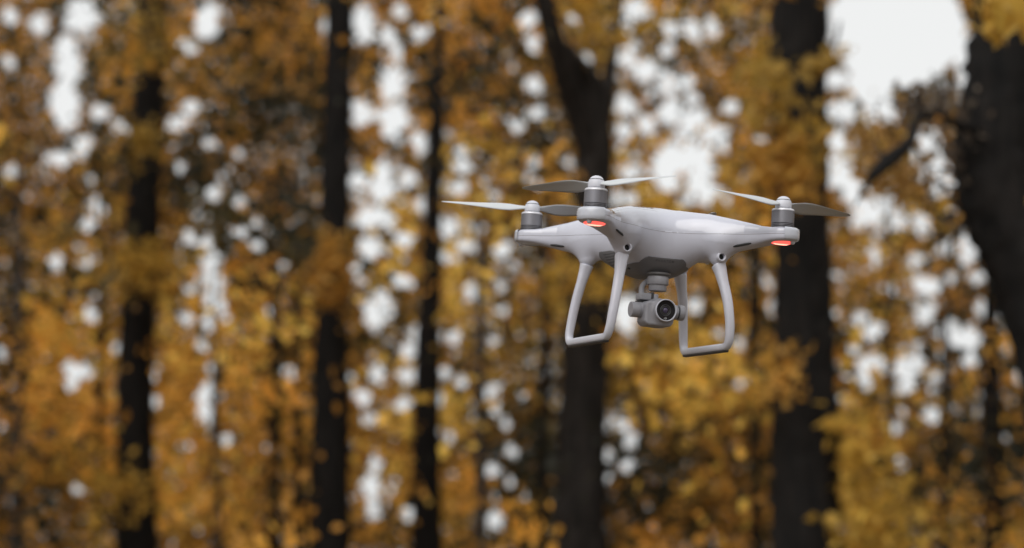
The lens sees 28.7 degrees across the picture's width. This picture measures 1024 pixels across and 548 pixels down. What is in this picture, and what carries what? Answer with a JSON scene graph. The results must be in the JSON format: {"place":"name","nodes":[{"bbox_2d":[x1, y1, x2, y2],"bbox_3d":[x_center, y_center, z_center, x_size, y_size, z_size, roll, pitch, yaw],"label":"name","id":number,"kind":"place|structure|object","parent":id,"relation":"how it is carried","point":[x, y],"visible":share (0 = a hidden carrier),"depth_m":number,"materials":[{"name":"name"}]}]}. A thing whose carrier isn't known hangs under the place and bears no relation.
{"place":"outdoors","nodes":[
{"label":"outdoors","id":0,"kind":"place"},
{"bbox_2d":[0,0,1023,547],"label":"sky","id":1,"kind":"structure","parent":0,"point":[902,40],"materials":[{"name":"white"}]},
{"bbox_2d":[441,175,850,356],"bbox_3d":[0.188,-0.002,2.560,0.410,0.214,0.417,5,-10,-30],"label":"drone","id":2,"kind":"object","parent":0,"point":[655,249],"visible":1,"depth_m":2.51,"materials":[{"name":"grey plastic"}]},
{"label":"ground","id":3,"kind":"structure","parent":0,"visible":0},
{"bbox_2d":[0,0,47,543],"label":"tree","id":4,"kind":"object","parent":3,"relation":"on","point":[34,10],"visible":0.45,"depth_m":20.10,"materials":[{"name":"orange plant"}]},
{"bbox_2d":[0,0,158,547],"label":"tree","id":5,"kind":"object","parent":3,"relation":"on","point":[15,494],"visible":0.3,"depth_m":23.81,"materials":[{"name":"orange plant"}]},
{"bbox_2d":[95,116,116,547],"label":"tree","id":6,"kind":"object","parent":3,"relation":"on","point":[100,341],"visible":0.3,"depth_m":27.09,"materials":[{"name":"brown plant"}]},
{"bbox_2d":[0,0,285,547],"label":"tree","id":7,"kind":"object","parent":3,"relation":"on","point":[46,333],"visible":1,"depth_m":11.78,"materials":[{"name":"orange plant"}]},
{"bbox_2d":[0,0,351,547],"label":"tree","id":8,"kind":"object","parent":3,"relation":"on","point":[131,485],"visible":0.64,"depth_m":16.42,"materials":[{"name":"orange plant"}]},
{"bbox_2d":[159,257,224,547],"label":"tree","id":9,"kind":"object","parent":3,"relation":"on","point":[215,433],"visible":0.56,"depth_m":25.93,"materials":[{"name":"brown plant"}]},
{"bbox_2d":[18,0,455,547],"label":"tree","id":10,"kind":"object","parent":3,"relation":"on","point":[273,481],"visible":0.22,"depth_m":21.86,"materials":[{"name":"orange plant"}]},
{"bbox_2d":[156,0,410,547],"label":"tree","id":11,"kind":"object","parent":3,"relation":"on","point":[298,488],"visible":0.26,"depth_m":23.87,"materials":[{"name":"orange plant"}]},
{"bbox_2d":[90,0,598,547],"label":"tree","id":12,"kind":"object","parent":3,"relation":"on","point":[332,434],"visible":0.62,"depth_m":14.96,"materials":[{"name":"orange plant"}]},
{"bbox_2d":[213,0,564,547],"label":"tree","id":13,"kind":"object","parent":3,"relation":"on","point":[424,449],"visible":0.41,"depth_m":19.37,"materials":[{"name":"orange plant"}]},
{"bbox_2d":[404,0,616,547],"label":"tree","id":14,"kind":"object","parent":3,"relation":"on","point":[481,455],"visible":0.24,"depth_m":24.83,"materials":[{"name":"orange plant"}]},
{"bbox_2d":[0,0,1023,547],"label":"distant woodland","id":15,"kind":"object","parent":3,"relation":"on","point":[630,90],"visible":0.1,"depth_m":28.50,"materials":[{"name":"orange plant"}]},
{"bbox_2d":[266,0,911,547],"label":"tree","id":16,"kind":"object","parent":3,"relation":"on","point":[586,94],"visible":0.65,"depth_m":13.42,"materials":[{"name":"brown plant"}]},
{"bbox_2d":[441,0,760,547],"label":"tree","id":17,"kind":"object","parent":3,"relation":"on","point":[546,375],"visible":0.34,"depth_m":19.70,"materials":[{"name":"orange plant"}]},
{"bbox_2d":[272,0,1023,547],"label":"tree","id":18,"kind":"object","parent":3,"relation":"on","point":[814,442],"visible":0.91,"depth_m":10.90,"materials":[{"name":"orange plant"}]},
{"bbox_2d":[596,0,920,547],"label":"tree","id":19,"kind":"object","parent":3,"relation":"on","point":[754,324],"visible":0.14,"depth_m":21.95,"materials":[{"name":"orange plant"}]},
{"bbox_2d":[712,0,1023,547],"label":"tree","id":20,"kind":"object","parent":3,"relation":"on","point":[994,504],"visible":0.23,"depth_m":17.90,"materials":[{"name":"orange plant"}]},
{"bbox_2d":[885,190,894,546],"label":"tree","id":21,"kind":"object","parent":3,"relation":"on","point":[888,375],"visible":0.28,"depth_m":26.10,"materials":[{"name":"brown plant"}]},
{"bbox_2d":[829,0,1023,547],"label":"tree","id":22,"kind":"object","parent":3,"relation":"on","point":[945,432],"visible":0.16,"depth_m":22.93,"materials":[{"name":"orange plant"}]},
{"bbox_2d":[840,0,1023,547],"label":"tree","id":23,"kind":"object","parent":3,"relation":"on","point":[1002,342],"visible":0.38,"depth_m":14.55,"materials":[{"name":"orange plant"}]},
{"bbox_2d":[842,0,1023,407],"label":"tree","id":24,"kind":"object","parent":3,"relation":"on","point":[985,153],"visible":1,"depth_m":7.61,"materials":[{"name":"brown plant"}]}
]}

